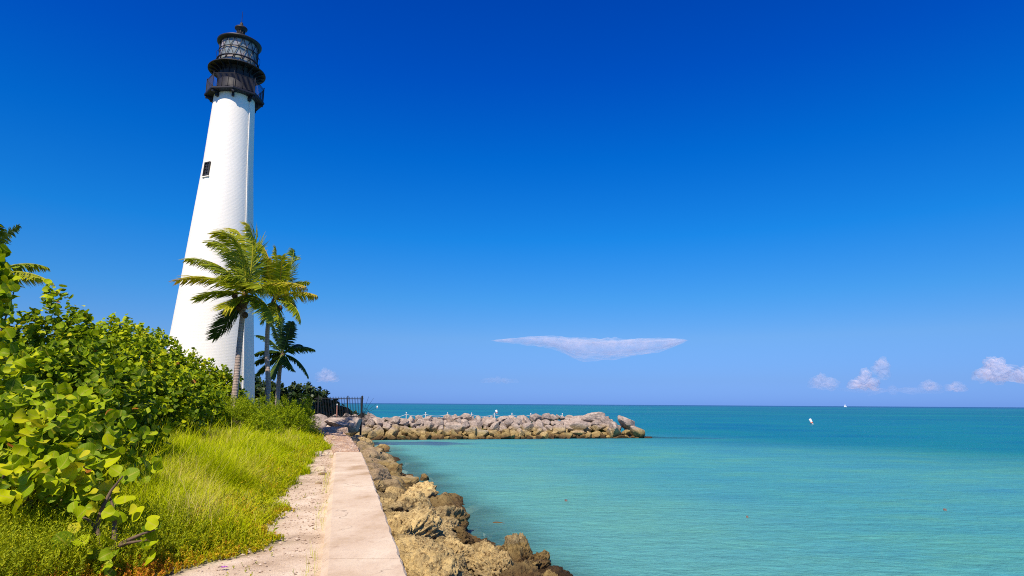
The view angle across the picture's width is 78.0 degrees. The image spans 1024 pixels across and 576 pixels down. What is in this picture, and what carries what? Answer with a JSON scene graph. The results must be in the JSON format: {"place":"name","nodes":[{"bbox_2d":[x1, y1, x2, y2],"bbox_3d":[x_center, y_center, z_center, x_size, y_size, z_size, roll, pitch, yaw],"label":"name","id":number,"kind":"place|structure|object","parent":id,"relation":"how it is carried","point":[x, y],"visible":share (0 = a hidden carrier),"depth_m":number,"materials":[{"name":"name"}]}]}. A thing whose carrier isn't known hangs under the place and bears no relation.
{"place":"outdoors","nodes":[
{"label":"outdoors","id":0,"kind":"place"},
{"bbox_2d":[84,413,333,548],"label":"tall grass","id":1,"kind":"structure","parent":0,"point":[206,461],"depth_m":11.46,"materials":[{"name":"green plant"}]},
{"bbox_2d":[170,450,331,575],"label":"gravel","id":2,"kind":"structure","parent":0,"point":[312,523],"depth_m":8.85,"materials":[{"name":"beige gravel"}]},
{"bbox_2d":[0,425,605,575],"bbox_3d":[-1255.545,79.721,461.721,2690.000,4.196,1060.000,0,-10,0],"label":"ground","id":3,"kind":"structure","parent":0,"point":[286,566],"depth_m":7.59,"materials":[{"name":"beige sand"}]},
{"bbox_2d":[0,244,34,377],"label":"sea grape","id":4,"kind":"object","parent":3,"relation":"on","point":[9,284],"visible":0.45,"depth_m":11.63,"materials":[{"name":"green plant"}]},
{"bbox_2d":[0,224,54,287],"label":"coconut palm","id":5,"kind":"object","parent":3,"relation":"on","point":[18,271],"visible":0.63,"depth_m":24.80,"materials":[{"name":"green plant"}]},
{"bbox_2d":[0,393,125,523],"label":"sea grape","id":6,"kind":"object","parent":3,"relation":"on","point":[68,478],"visible":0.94,"depth_m":6.93,"materials":[{"name":"green plant"}]},
{"bbox_2d":[0,318,162,511],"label":"sea grape","id":7,"kind":"object","parent":3,"relation":"on","point":[78,410],"visible":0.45,"depth_m":8.60,"materials":[{"name":"green plant"}]},
{"bbox_2d":[0,278,171,460],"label":"sea grape","id":8,"kind":"object","parent":3,"relation":"on","point":[85,361],"visible":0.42,"depth_m":12.60,"materials":[{"name":"green plant"}]},
{"bbox_2d":[51,465,161,575],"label":"sea grape","id":9,"kind":"object","parent":3,"relation":"on","point":[109,512],"visible":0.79,"depth_m":6.28,"materials":[{"name":"green plant"}]},
{"bbox_2d":[24,306,215,438],"bbox_3d":[-11.215,2.689,17.794,5.684,4.375,5.342,0,-10,0],"label":"sea grape","id":10,"kind":"object","parent":3,"relation":"on","point":[172,389],"visible":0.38,"depth_m":17.58,"materials":[{"name":"green plant"}]},
{"bbox_2d":[0,473,301,575],"bbox_3d":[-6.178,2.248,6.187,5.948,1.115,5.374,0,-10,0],"label":"upright ground cover","id":11,"kind":"object","parent":3,"relation":"on","point":[22,550],"visible":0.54,"depth_m":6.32,"materials":[{"name":"green plant"}]},
{"bbox_2d":[122,322,232,429],"bbox_3d":[-13.400,3.442,23.315,6.493,4.757,4.872,-5,-12,28],"label":"sea grape","id":12,"kind":"object","parent":3,"relation":"on","point":[210,395],"visible":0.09,"depth_m":23.46,"materials":[{"name":"green plant"}]},
{"bbox_2d":[182,347,249,422],"bbox_3d":[-14.919,5.150,31.451,5.140,4.198,8.149,0,-10,0],"label":"sea grape","id":13,"kind":"object","parent":3,"relation":"on","point":[220,378],"visible":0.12,"depth_m":30.02,"materials":[{"name":"green plant"}]},
{"bbox_2d":[167,12,265,405],"bbox_3d":[-17.952,-4.973,39.480,5.507,27.193,5.508,0,-10,0],"label":"lighthouse","id":14,"kind":"object","parent":3,"relation":"on","point":[224,197],"visible":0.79,"depth_m":38.39,"materials":[{"name":"white paint"}]},
{"bbox_2d":[202,161,210,177],"bbox_3d":[-18.586,-7.214,38.468,0.570,0.988,0.169,-4,-11,24],"label":"window frame","id":15,"kind":"structure","parent":14,"relation":"in","point":[206,169],"depth_m":38.45,"materials":[{"name":"paint"}]},
{"bbox_2d":[205,390,262,427],"bbox_3d":[-12.236,5.470,27.743,3.357,2.328,2.400,-2,-11,15],"label":"bay shrub","id":16,"kind":"object","parent":3,"relation":"on","point":[236,399],"visible":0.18,"depth_m":27.53,"materials":[{"name":"green plant"}]},
{"bbox_2d":[169,219,307,420],"bbox_3d":[-12.902,1.681,28.727,6.860,9.852,3.650,-6,-12,31],"label":"coconut palm","id":17,"kind":"object","parent":3,"relation":"on","point":[244,279],"visible":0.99,"depth_m":28.86,"materials":[{"name":"green plant"}]},
{"bbox_2d":[215,392,287,434],"bbox_3d":[-10.121,5.116,24.740,3.144,2.263,3.106,0,-10,0],"label":"bay shrub","id":18,"kind":"object","parent":3,"relation":"on","point":[253,413],"visible":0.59,"depth_m":24.27,"materials":[{"name":"green plant"}]},
{"bbox_2d":[255,376,291,409],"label":"dark tree","id":19,"kind":"object","parent":3,"relation":"on","point":[260,388],"visible":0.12,"depth_m":48.37,"materials":[{"name":"green plant"}]},
{"bbox_2d":[226,470,329,575],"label":"sand weeds","id":20,"kind":"object","parent":3,"relation":"on","point":[272,552],"visible":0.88,"depth_m":7.04,"materials":[{"name":"green plant"}]},
{"bbox_2d":[256,392,310,433],"bbox_3d":[-10.541,5.929,28.995,2.227,2.409,3.181,-5,-12,26],"label":"bay shrub","id":21,"kind":"object","parent":3,"relation":"on","point":[280,407],"visible":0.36,"depth_m":29.04,"materials":[{"name":"green plant"}]},
{"bbox_2d":[254,317,315,407],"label":"coconut palm","id":22,"kind":"object","parent":3,"relation":"on","point":[279,359],"visible":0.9,"depth_m":46.71,"materials":[{"name":"green plant"}]},
{"bbox_2d":[255,243,317,408],"bbox_3d":[-11.584,2.421,31.257,2.990,9.681,3.618,7,-12,-32],"label":"coconut palm","id":23,"kind":"object","parent":3,"relation":"on","point":[280,268],"visible":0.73,"depth_m":30.86,"materials":[{"name":"green plant"}]},
{"bbox_2d":[275,394,320,432],"bbox_3d":[-10.219,6.197,30.265,2.038,2.368,5.492,0,-10,0],"label":"bay shrub","id":24,"kind":"object","parent":3,"relation":"on","point":[311,424],"visible":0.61,"depth_m":29.58,"materials":[{"name":"green plant"}]},
{"bbox_2d":[273,381,351,417],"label":"dark tree","id":25,"kind":"object","parent":3,"relation":"on","point":[297,391],"visible":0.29,"depth_m":51.36,"materials":[{"name":"plant"}]},
{"bbox_2d":[299,451,332,575],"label":"wall foot grass","id":26,"kind":"structure","parent":3,"relation":"on","point":[320,521],"depth_m":9.08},
{"bbox_2d":[310,414,327,428],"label":"jetty boulder","id":27,"kind":"object","parent":3,"relation":"on","point":[322,417],"visible":0.39,"depth_m":37.51,"materials":[{"name":"stone"}]},
{"bbox_2d":[324,418,348,426],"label":"jetty boulder","id":28,"kind":"object","parent":3,"relation":"on","point":[333,422],"visible":0.73,"depth_m":37.63,"materials":[{"name":"stone"}]},
{"bbox_2d":[344,417,361,432],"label":"jetty boulder","id":29,"kind":"object","parent":28,"relation":"on","point":[354,423],"visible":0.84,"depth_m":37.88,"materials":[{"name":"stone"}]},
{"bbox_2d":[322,431,359,454],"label":"concrete path","id":30,"kind":"structure","parent":3,"relation":"on","point":[342,442],"depth_m":26.02,"materials":[{"name":"beige concrete"}]},
{"bbox_2d":[318,426,347,432],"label":"concrete slab","id":31,"kind":"structure","parent":30,"relation":"on","point":[341,429],"depth_m":35.56,"materials":[{"name":"grey concrete"}]},
{"bbox_2d":[314,396,375,434],"bbox_3d":[-10.267,7.875,38.739,3.875,2.563,0.274,0,-10,0],"label":"iron fence","id":32,"kind":"object","parent":30,"relation":"on","point":[362,415],"visible":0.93,"depth_m":38.89,"materials":[{"name":"black metal"}]},
{"bbox_2d":[354,427,371,435],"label":"jetty boulder","id":33,"kind":"object","parent":3,"relation":"on","point":[366,431],"visible":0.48,"depth_m":40.66,"materials":[{"name":"stone"}]},
{"bbox_2d":[320,452,406,575],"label":"sea wall","id":34,"kind":"structure","parent":3,"relation":"on","point":[359,540],"depth_m":7.94,"materials":[{"name":"concrete"}]},
{"bbox_2d":[358,437,374,446],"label":"shore rock","id":35,"kind":"object","parent":3,"relation":"on","point":[367,440],"visible":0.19,"depth_m":32.70,"materials":[{"name":"stone"}]},
{"bbox_2d":[365,430,376,438],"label":"jetty boulder","id":36,"kind":"object","parent":3,"relation":"on","point":[371,434],"visible":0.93,"depth_m":40.71,"materials":[{"name":"stone"}]},
{"bbox_2d":[363,449,386,459],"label":"shore rock","id":37,"kind":"object","parent":3,"relation":"on","point":[374,454],"visible":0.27,"depth_m":23.94,"materials":[{"name":"grey stone"}]},
{"bbox_2d":[373,426,383,437],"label":"jetty boulder","id":38,"kind":"object","parent":3,"relation":"on","point":[379,431],"visible":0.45,"depth_m":44.88,"materials":[{"name":"stone"}]},
{"bbox_2d":[372,417,384,426],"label":"jetty boulder","id":39,"kind":"object","parent":3,"relation":"on","point":[378,421],"visible":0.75,"depth_m":46.03,"materials":[{"name":"stone"}]},
{"bbox_2d":[373,479,385,491],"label":"shore rock","id":40,"kind":"object","parent":3,"relation":"on","point":[378,483],"visible":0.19,"depth_m":15.35,"materials":[{"name":"stone"}]},
{"bbox_2d":[370,468,391,480],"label":"shore rock","id":41,"kind":"object","parent":3,"relation":"on","point":[381,474],"visible":0.38,"depth_m":16.54,"materials":[{"name":"grey stone"}]},
{"bbox_2d":[376,444,389,452],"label":"shore rock","id":42,"kind":"object","parent":3,"relation":"on","point":[386,448],"visible":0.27,"depth_m":33.76,"materials":[{"name":"grey stone"}]},
{"bbox_2d":[377,459,394,466],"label":"shore rock","id":43,"kind":"object","parent":3,"relation":"on","point":[387,462],"visible":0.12,"depth_m":22.43,"materials":[{"name":"grey stone"}]},
{"bbox_2d":[382,423,391,432],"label":"jetty boulder","id":44,"kind":"object","parent":3,"relation":"on","point":[386,426],"visible":0.66,"depth_m":45.45,"materials":[{"name":"stone"}]},
{"bbox_2d":[380,493,397,500],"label":"shore rock","id":45,"kind":"object","parent":3,"relation":"on","point":[393,496],"visible":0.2,"depth_m":12.96,"materials":[{"name":"stone"}]},
{"bbox_2d":[385,427,398,436],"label":"jetty boulder","id":46,"kind":"object","parent":3,"relation":"on","point":[393,431],"visible":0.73,"depth_m":45.09,"materials":[{"name":"stone"}]},
{"bbox_2d":[386,462,401,474],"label":"shore rock","id":47,"kind":"object","parent":3,"relation":"on","point":[394,466],"visible":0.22,"depth_m":21.16,"materials":[{"name":"grey stone"}]},
{"bbox_2d":[380,497,408,511],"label":"shore rock","id":48,"kind":"object","parent":3,"relation":"on","point":[391,503],"visible":0.35,"depth_m":11.88,"materials":[{"name":"stone"}]},
{"bbox_2d":[389,416,399,424],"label":"jetty boulder","id":49,"kind":"object","parent":3,"relation":"on","point":[394,420],"visible":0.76,"depth_m":46.16,"materials":[{"name":"stone"}]},
{"bbox_2d":[383,479,406,490],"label":"shore rock","id":50,"kind":"object","parent":3,"relation":"on","point":[393,482],"visible":0.38,"depth_m":15.63,"materials":[{"name":"grey stone"}]},
{"bbox_2d":[384,486,405,495],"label":"shore rock","id":51,"kind":"object","parent":3,"relation":"on","point":[396,491],"visible":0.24,"depth_m":15.25,"materials":[{"name":"stone"}]},
{"bbox_2d":[400,428,412,435],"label":"jetty boulder","id":52,"kind":"object","parent":3,"relation":"on","point":[405,431],"visible":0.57,"depth_m":45.33,"materials":[{"name":"stone"}]},
{"bbox_2d":[397,476,418,486],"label":"shore rock","id":53,"kind":"object","parent":3,"relation":"on","point":[410,481],"visible":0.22,"depth_m":18.50,"materials":[{"name":"grey stone"}]},
{"bbox_2d":[387,507,441,539],"bbox_3d":[-1.814,3.897,9.806,1.158,0.922,1.274,10,-14,-44],"label":"shore rock","id":54,"kind":"object","parent":3,"relation":"on","point":[426,522],"visible":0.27,"depth_m":9.60,"materials":[{"name":"stone"}]},
{"bbox_2d":[396,490,433,508],"bbox_3d":[-2.129,4.710,13.139,1.154,1.036,1.567,25,-6,11],"label":"shore rock","id":55,"kind":"object","parent":3,"relation":"on","point":[410,499],"visible":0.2,"depth_m":12.89,"materials":[{"name":"stone"}]},
{"bbox_2d":[404,481,438,497],"bbox_3d":[-2.190,4.985,14.762,1.038,0.890,1.336,-3,-11,16],"label":"shore rock","id":56,"kind":"object","parent":3,"relation":"on","point":[428,488],"visible":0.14,"depth_m":14.70,"materials":[{"name":"stone"}]},
{"bbox_2d":[394,534,454,559],"bbox_3d":[-1.188,3.595,8.249,0.900,0.597,0.858,3,-11,-16],"label":"shore rock","id":57,"kind":"object","parent":3,"relation":"on","point":[406,543],"visible":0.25,"depth_m":8.43,"materials":[{"name":"stone"}]},
{"bbox_2d":[414,503,435,513],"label":"shore rock","id":58,"kind":"object","parent":3,"relation":"on","point":[421,506],"visible":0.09,"depth_m":11.78,"materials":[{"name":"stone"}]},
{"bbox_2d":[425,422,433,431],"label":"jetty boulder","id":59,"kind":"object","parent":3,"relation":"on","point":[429,426],"visible":0.99,"depth_m":46.46,"materials":[{"name":"stone"}]},
{"bbox_2d":[402,545,463,575],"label":"shore rock","id":60,"kind":"object","parent":3,"relation":"on","point":[427,560],"visible":0.96,"depth_m":7.06,"materials":[{"name":"stone"}]},
{"bbox_2d":[433,419,443,425],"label":"jetty boulder","id":61,"kind":"object","parent":3,"relation":"on","point":[438,422],"visible":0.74,"depth_m":46.90,"materials":[{"name":"stone"}]},
{"bbox_2d":[437,518,454,532],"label":"shore rock","id":62,"kind":"object","parent":3,"relation":"on","point":[448,524],"visible":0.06,"depth_m":10.74,"materials":[{"name":"stone"}]},
{"bbox_2d":[429,492,465,510],"bbox_3d":[-1.585,5.092,14.033,1.208,0.855,1.709,25,19,-1],"label":"shore rock","id":63,"kind":"object","parent":3,"relation":"on","point":[448,499],"visible":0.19,"depth_m":14.11,"materials":[{"name":"stone"}]},
{"bbox_2d":[434,535,460,543],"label":"shore rock","id":64,"kind":"object","parent":3,"relation":"on","point":[439,539],"visible":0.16,"depth_m":9.58,"materials":[{"name":"stone"}]},
{"bbox_2d":[438,525,457,537],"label":"shore rock","id":65,"kind":"object","parent":3,"relation":"on","point":[445,531],"visible":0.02,"depth_m":10.27,"materials":[{"name":"stone"}]},
{"bbox_2d":[443,516,458,526],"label":"shore rock","id":66,"kind":"object","parent":3,"relation":"on","point":[455,522],"visible":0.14,"depth_m":12.02,"materials":[{"name":"stone"}]},
{"bbox_2d":[433,505,469,528],"bbox_3d":[-1.388,4.716,12.467,0.748,0.922,1.237,-8,-13,38],"label":"shore rock","id":67,"kind":"object","parent":3,"relation":"on","point":[461,515],"visible":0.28,"depth_m":12.40,"materials":[{"name":"stone"}]},
{"bbox_2d":[445,422,463,433],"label":"jetty boulder","id":68,"kind":"object","parent":3,"relation":"on","point":[455,426],"visible":0.77,"depth_m":46.64,"materials":[{"name":"stone"}]},
{"bbox_2d":[453,553,465,564],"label":"shore rock","id":69,"kind":"object","parent":3,"relation":"on","point":[459,557],"visible":0.12,"depth_m":8.49,"materials":[{"name":"stone"}]},
{"bbox_2d":[439,535,479,569],"bbox_3d":[-0.852,3.794,8.878,0.828,0.581,0.784,7,-12,-30],"label":"shore rock","id":70,"kind":"object","parent":3,"relation":"on","point":[459,546],"visible":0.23,"depth_m":8.86,"materials":[{"name":"stone"}]},
{"bbox_2d":[453,526,470,539],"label":"shore rock","id":71,"kind":"object","parent":3,"relation":"on","point":[460,531],"visible":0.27,"depth_m":10.81,"materials":[{"name":"stone"}]},
{"bbox_2d":[460,423,469,432],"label":"jetty boulder","id":72,"kind":"object","parent":3,"relation":"on","point":[464,426],"visible":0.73,"depth_m":46.84,"materials":[{"name":"stone"}]},
{"bbox_2d":[459,538,473,544],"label":"shore rock","id":73,"kind":"object","parent":3,"relation":"on","point":[467,541],"visible":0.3,"depth_m":10.56,"materials":[{"name":"stone"}]},
{"bbox_2d":[464,426,476,435],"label":"jetty boulder","id":74,"kind":"object","parent":3,"relation":"on","point":[471,430],"visible":0.76,"depth_m":46.45,"materials":[{"name":"stone"}]},
{"bbox_2d":[383,412,562,418],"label":"rope fence","id":75,"kind":"object","parent":3,"relation":"on","point":[406,414],"visible":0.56,"depth_m":49.52,"materials":[{"name":"white"}]},
{"bbox_2d":[467,527,483,539],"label":"submerged rock","id":76,"kind":"object","parent":3,"relation":"on","point":[478,533],"visible":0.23,"depth_m":14.32,"materials":[{"name":"teal stone"}]},
{"bbox_2d":[468,509,491,530],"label":"submerged rock","id":77,"kind":"object","parent":3,"relation":"on","point":[474,521],"visible":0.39,"depth_m":15.61,"materials":[{"name":"teal stone"}]},
{"bbox_2d":[468,533,496,546],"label":"shore rock","id":78,"kind":"object","parent":3,"relation":"on","point":[475,538],"visible":0.15,"depth_m":11.57,"materials":[{"name":"stone"}]},
{"bbox_2d":[476,429,488,436],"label":"jetty boulder","id":79,"kind":"object","parent":3,"relation":"on","point":[484,433],"visible":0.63,"depth_m":46.62,"materials":[{"name":"stone"}]},
{"bbox_2d":[471,539,499,550],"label":"shore rock","id":80,"kind":"object","parent":3,"relation":"on","point":[476,545],"visible":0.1,"depth_m":9.77,"materials":[{"name":"stone"}]},
{"bbox_2d":[467,542,513,575],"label":"shore rock","id":81,"kind":"object","parent":3,"relation":"on","point":[490,560],"visible":0.77,"depth_m":8.72,"materials":[{"name":"stone"}]},
{"bbox_2d":[484,531,502,541],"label":"submerged rock","id":82,"kind":"object","parent":3,"relation":"on","point":[492,536],"visible":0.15,"depth_m":14.05,"materials":[{"name":"teal stone"}]},
{"bbox_2d":[489,421,498,430],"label":"jetty boulder","id":83,"kind":"object","parent":3,"relation":"on","point":[494,425],"visible":0.89,"depth_m":47.29,"materials":[{"name":"stone"}]},
{"bbox_2d":[492,533,505,544],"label":"submerged rock","id":84,"kind":"object","parent":3,"relation":"on","point":[500,540],"visible":0.16,"depth_m":13.68,"materials":[{"name":"teal stone"}]},
{"bbox_2d":[500,432,510,438],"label":"jetty boulder","id":85,"kind":"object","parent":3,"relation":"on","point":[505,435],"visible":0.67,"depth_m":46.52,"materials":[{"name":"stone"}]},
{"bbox_2d":[504,418,513,427],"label":"jetty boulder","id":86,"kind":"object","parent":3,"relation":"on","point":[508,422],"visible":0.73,"depth_m":48.17,"materials":[{"name":"stone"}]},
{"bbox_2d":[499,560,542,575],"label":"shore rock","id":87,"kind":"object","parent":3,"relation":"on","point":[526,568],"visible":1,"depth_m":8.24,"materials":[{"name":"stone"}]},
{"bbox_2d":[522,422,533,431],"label":"jetty boulder","id":88,"kind":"object","parent":3,"relation":"on","point":[528,426],"visible":0.8,"depth_m":48.02,"materials":[{"name":"stone"}]},
{"bbox_2d":[512,558,550,568],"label":"shore rock","id":89,"kind":"object","parent":3,"relation":"on","point":[541,564],"visible":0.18,"depth_m":9.59,"materials":[{"name":"stone"}]},
{"bbox_2d":[529,413,542,421],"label":"jetty boulder","id":90,"kind":"object","parent":3,"relation":"on","point":[536,416],"visible":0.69,"depth_m":49.62,"materials":[{"name":"stone"}]},
{"bbox_2d":[542,569,557,575],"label":"shore rock","id":91,"kind":"object","parent":3,"relation":"on","point":[548,572],"visible":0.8,"depth_m":8.76,"materials":[{"name":"stone"}]},
{"bbox_2d":[552,425,565,433],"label":"jetty boulder","id":92,"kind":"object","parent":3,"relation":"on","point":[561,428],"visible":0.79,"depth_m":48.41,"materials":[{"name":"stone"}]},
{"bbox_2d":[569,421,588,430],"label":"jetty boulder","id":93,"kind":"object","parent":3,"relation":"on","point":[579,425],"visible":0.76,"depth_m":48.80,"materials":[{"name":"stone"}]},
{"bbox_2d":[606,428,612,437],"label":"jetty boulder","id":94,"kind":"object","parent":3,"relation":"on","point":[609,432],"visible":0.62,"depth_m":48.84,"materials":[{"name":"stone"}]},
{"bbox_2d":[609,421,620,436],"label":"jetty boulder","id":95,"kind":"object","parent":94,"relation":"on","point":[614,427],"visible":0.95,"depth_m":48.79,"materials":[{"name":"stone"}]},
{"bbox_2d":[624,428,630,436],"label":"jetty boulder","id":96,"kind":"object","parent":3,"relation":"on","point":[626,431],"visible":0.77,"depth_m":49.46,"materials":[{"name":"stone"}]},
{"bbox_2d":[617,415,634,428],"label":"jetty boulder","id":97,"kind":"object","parent":96,"relation":"on","point":[625,422],"visible":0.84,"depth_m":49.52,"materials":[{"name":"stone"}]},
{"bbox_2d":[0,0,1023,406],"label":"sky","id":98,"kind":"structure","parent":0,"point":[584,202],"materials":[{"name":"blue"}]},
{"bbox_2d":[340,403,1023,575],"bbox_3d":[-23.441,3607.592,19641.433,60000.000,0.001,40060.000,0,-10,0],"label":"sea","id":99,"kind":"structure","parent":0,"point":[685,490],"depth_m":19.98,"materials":[{"name":"teal liquid"}]},
{"bbox_2d":[419,473,429,481],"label":"rock","id":100,"kind":"object","parent":99,"relation":"in","point":[424,477],"visible":0.62,"depth_m":21.23,"materials":[{"name":"brown stone"}]},
{"bbox_2d":[499,532,533,561],"bbox_3d":[0.061,4.560,10.140,0.657,1.248,0.642,-9,-14,41],"label":"rock","id":101,"kind":"object","parent":99,"relation":"in","point":[516,546],"visible":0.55,"depth_m":10.05,"materials":[{"name":"stone"}]},
{"bbox_2d":[533,549,549,560],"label":"rock","id":102,"kind":"object","parent":99,"relation":"in","point":[544,554],"visible":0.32,"depth_m":10.28,"materials":[{"name":"stone"}]},
{"bbox_2d":[541,565,572,575],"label":"rock","id":103,"kind":"object","parent":99,"relation":"in","point":[558,570],"visible":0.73,"depth_m":9.43,"materials":[{"name":"stone"}]},
{"bbox_2d":[629,426,644,436],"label":"jetty boulder","id":104,"kind":"object","parent":99,"relation":"in","point":[636,431],"visible":0.9,"depth_m":49.10,"materials":[{"name":"stone"}]},
{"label":"jetty boulder","id":105,"kind":"object","parent":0,"visible":0},
{"bbox_2d":[581,412,605,421],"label":"jetty boulder","id":106,"kind":"object","parent":105,"relation":"on","point":[591,417],"visible":0.78,"depth_m":50.34,"materials":[{"name":"stone"}]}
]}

